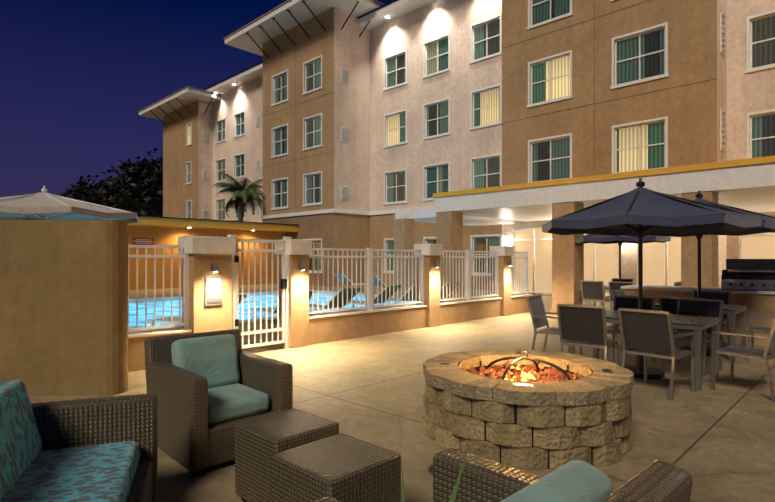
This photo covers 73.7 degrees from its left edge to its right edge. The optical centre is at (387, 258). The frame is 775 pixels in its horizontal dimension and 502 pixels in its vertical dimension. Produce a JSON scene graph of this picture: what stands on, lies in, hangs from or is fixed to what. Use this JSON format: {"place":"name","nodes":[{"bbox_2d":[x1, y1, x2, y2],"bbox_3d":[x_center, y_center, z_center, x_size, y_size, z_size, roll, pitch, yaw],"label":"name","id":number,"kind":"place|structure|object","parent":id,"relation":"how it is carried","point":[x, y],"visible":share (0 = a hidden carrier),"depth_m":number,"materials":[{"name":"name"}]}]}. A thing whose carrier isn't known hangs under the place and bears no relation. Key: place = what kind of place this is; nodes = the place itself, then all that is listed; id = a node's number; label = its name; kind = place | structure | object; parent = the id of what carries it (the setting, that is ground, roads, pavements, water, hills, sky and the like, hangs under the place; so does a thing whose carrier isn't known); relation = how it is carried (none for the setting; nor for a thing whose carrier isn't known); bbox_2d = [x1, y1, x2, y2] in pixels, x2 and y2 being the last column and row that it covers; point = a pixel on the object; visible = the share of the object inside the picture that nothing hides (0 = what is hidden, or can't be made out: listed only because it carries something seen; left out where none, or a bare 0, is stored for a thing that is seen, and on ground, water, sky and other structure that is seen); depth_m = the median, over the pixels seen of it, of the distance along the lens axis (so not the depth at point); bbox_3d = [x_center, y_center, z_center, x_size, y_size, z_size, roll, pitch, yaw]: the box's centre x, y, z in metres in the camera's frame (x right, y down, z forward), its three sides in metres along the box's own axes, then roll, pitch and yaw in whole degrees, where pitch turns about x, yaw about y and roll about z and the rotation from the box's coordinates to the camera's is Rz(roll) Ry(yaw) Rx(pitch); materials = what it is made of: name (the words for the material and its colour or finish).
{"place":"outdoors","nodes":[
{"label":"outdoors","id":0,"kind":"place"},
{"bbox_2d":[0,220,127,395],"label":"wall","id":1,"kind":"structure","parent":0,"point":[63,307],"depth_m":5.51,"materials":[{"name":"paint"}]},
{"bbox_2d":[0,0,392,196],"label":"sky","id":2,"kind":"structure","parent":0,"point":[76,76],"materials":[{"name":"blue"}]},
{"bbox_2d":[128,235,531,371],"bbox_3d":[-0.117,0.558,10.106,0.567,1.810,11.450,0,0,44],"label":"fence","id":3,"kind":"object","parent":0,"point":[209,284],"depth_m":8.59,"materials":[{"name":"white metal"}]},
{"bbox_2d":[28,284,774,501],"bbox_3d":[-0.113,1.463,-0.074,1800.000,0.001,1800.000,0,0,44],"label":"ground","id":4,"kind":"structure","parent":0,"point":[718,443],"depth_m":5.17,"materials":[{"name":"concrete"}]},
{"bbox_2d":[0,186,138,223],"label":"patio umbrella","id":5,"kind":"object","parent":4,"relation":"on","point":[43,204],"visible":0.6,"depth_m":9.54,"materials":[{"name":"fabric"}]},
{"bbox_2d":[0,379,157,501],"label":"wicker sofa","id":6,"kind":"object","parent":4,"relation":"on","point":[103,449],"visible":1,"depth_m":2.65,"materials":[{"name":"brown wicker"}]},
{"bbox_2d":[60,176,121,209],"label":"tree","id":7,"kind":"object","parent":4,"relation":"on","point":[81,185],"visible":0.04,"depth_m":62.87,"materials":[{"name":"green plant"}]},
{"bbox_2d":[64,175,162,216],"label":"tree","id":8,"kind":"object","parent":4,"relation":"on","point":[87,197],"visible":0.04,"depth_m":60.27,"materials":[{"name":"green plant"}]},
{"bbox_2d":[94,148,162,216],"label":"tree","id":9,"kind":"object","parent":4,"relation":"on","point":[144,185],"visible":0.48,"depth_m":58.76,"materials":[{"name":"green plant"}]},
{"bbox_2d":[128,215,297,289],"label":"pool house","id":10,"kind":"structure","parent":4,"relation":"on","point":[151,230],"depth_m":25.26,"materials":[{"name":"orange"}]},
{"bbox_2d":[144,329,292,475],"bbox_3d":[-1.327,1.043,4.016,0.800,0.840,0.947,0,0,-43],"label":"wicker armchair","id":11,"kind":"object","parent":4,"relation":"on","point":[210,389],"visible":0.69,"depth_m":3.85,"materials":[{"name":"brown wicker"}]},
{"bbox_2d":[213,173,264,220],"bbox_3d":[-8.809,-1.785,31.670,3.281,6.497,3.354,0,0,-1],"label":"palm tree","id":12,"kind":"object","parent":4,"relation":"on","point":[242,195],"visible":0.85,"depth_m":31.57,"materials":[{"name":"green plant"}]},
{"bbox_2d":[128,289,415,332],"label":"pool","id":13,"kind":"structure","parent":4,"relation":"in","point":[150,310],"depth_m":16.93,"materials":[{"name":"liquid"}]},
{"bbox_2d":[234,408,338,501],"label":"wicker ottoman","id":14,"kind":"object","parent":4,"relation":"on","point":[259,441],"visible":0.56,"depth_m":3.01,"materials":[{"name":"brown wicker"}]},
{"bbox_2d":[147,274,461,330],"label":"lounge chairs","id":15,"kind":"object","parent":4,"relation":"on","point":[176,318],"visible":0.27,"depth_m":12.75,"materials":[{"name":"paint"}]},
{"bbox_2d":[271,433,400,501],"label":"wicker ottoman","id":16,"kind":"object","parent":4,"relation":"on","point":[341,467],"visible":1,"depth_m":2.52,"materials":[{"name":"brown wicker"}]},
{"bbox_2d":[401,446,468,501],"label":"grass blades","id":17,"kind":"object","parent":4,"relation":"on","point":[453,495],"visible":1,"depth_m":1.09,"materials":[{"name":"green plant"}]},
{"bbox_2d":[314,448,692,501],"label":"wicker armchair","id":18,"kind":"object","parent":4,"relation":"on","point":[483,479],"visible":1,"depth_m":1.54,"materials":[{"name":"brown wicker"}]},
{"bbox_2d":[423,349,633,469],"bbox_3d":[1.153,1.125,4.373,1.701,0.676,1.708,0,0,44],"label":"fire pit","id":19,"kind":"object","parent":4,"relation":"on","point":[527,409],"visible":1,"depth_m":3.72,"materials":[{"name":"beige stone"}]},
{"bbox_2d":[394,155,774,312],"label":"porch canopy","id":20,"kind":"object","parent":4,"relation":"on","point":[748,184],"visible":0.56,"depth_m":13.46,"materials":[{"name":"beige paint"}]},
{"bbox_2d":[588,285,608,305],"bbox_3d":[5.873,1.093,13.047,1.300,0.740,0.900,0,0,44],"label":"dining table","id":21,"kind":"object","parent":4,"relation":"on","point":[606,287],"visible":0.02,"depth_m":13.17,"materials":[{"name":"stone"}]},
{"bbox_2d":[576,234,670,281],"bbox_3d":[5.873,0.248,13.047,2.153,2.430,2.153,0,0,44],"label":"patio umbrella","id":22,"kind":"object","parent":4,"relation":"on","point":[601,239],"visible":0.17,"depth_m":12.52,"materials":[{"name":"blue fabric"}]},
{"bbox_2d":[579,278,680,309],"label":"dining chairs","id":23,"kind":"object","parent":4,"relation":"on","point":[594,291],"visible":0.33,"depth_m":12.54,"materials":[{"name":"silver metal"}]},
{"bbox_2d":[567,310,719,390],"bbox_3d":[3.197,1.093,6.528,1.550,0.740,0.900,0,0,44],"label":"dining table","id":24,"kind":"object","parent":4,"relation":"on","point":[697,324],"visible":0.42,"depth_m":5.99,"materials":[{"name":"metal"}]},
{"bbox_2d":[526,295,774,401],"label":"patio chairs","id":25,"kind":"object","parent":4,"relation":"on","point":[646,331],"visible":0.92,"depth_m":6.02,"materials":[{"name":"silver metal"}]},
{"bbox_2d":[542,178,761,378],"bbox_3d":[3.197,0.223,6.528,2.306,2.480,2.306,0,0,-35],"label":"patio umbrella","id":26,"kind":"object","parent":4,"relation":"on","point":[640,210],"visible":0.96,"depth_m":6.06,"materials":[{"name":"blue fabric"}]},
{"bbox_2d":[611,290,774,363],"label":"patio chairs","id":27,"kind":"object","parent":4,"relation":"on","point":[669,304],"visible":0.21,"depth_m":7.73,"materials":[{"name":"silver metal"}]},
{"bbox_2d":[621,259,774,345],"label":"outdoor kitchen counter","id":28,"kind":"object","parent":4,"relation":"on","point":[750,283],"visible":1,"depth_m":8.90,"materials":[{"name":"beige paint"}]},
{"bbox_2d":[626,191,774,355],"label":"patio umbrella","id":29,"kind":"object","parent":4,"relation":"on","point":[768,223],"visible":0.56,"depth_m":7.99,"materials":[{"name":"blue fabric"}]},
{"bbox_2d":[655,303,747,360],"bbox_3d":[4.833,1.093,8.007,1.100,0.740,0.900,0,0,44],"label":"dining table","id":30,"kind":"object","parent":4,"relation":"on","point":[731,310],"visible":0.4,"depth_m":7.71,"materials":[{"name":"metal"}]},
{"bbox_2d":[427,464,432,474],"bbox_3d":[0.401,1.456,3.556,0.260,0.006,0.260,0,0,44],"label":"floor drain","id":31,"kind":"object","parent":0,"point":[430,469],"visible":0.21,"depth_m":3.56,"materials":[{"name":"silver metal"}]},
{"bbox_2d":[138,0,774,298],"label":"hotel building","id":32,"kind":"structure","parent":0,"point":[352,124],"depth_m":24.26,"materials":[{"name":"beige paint"}]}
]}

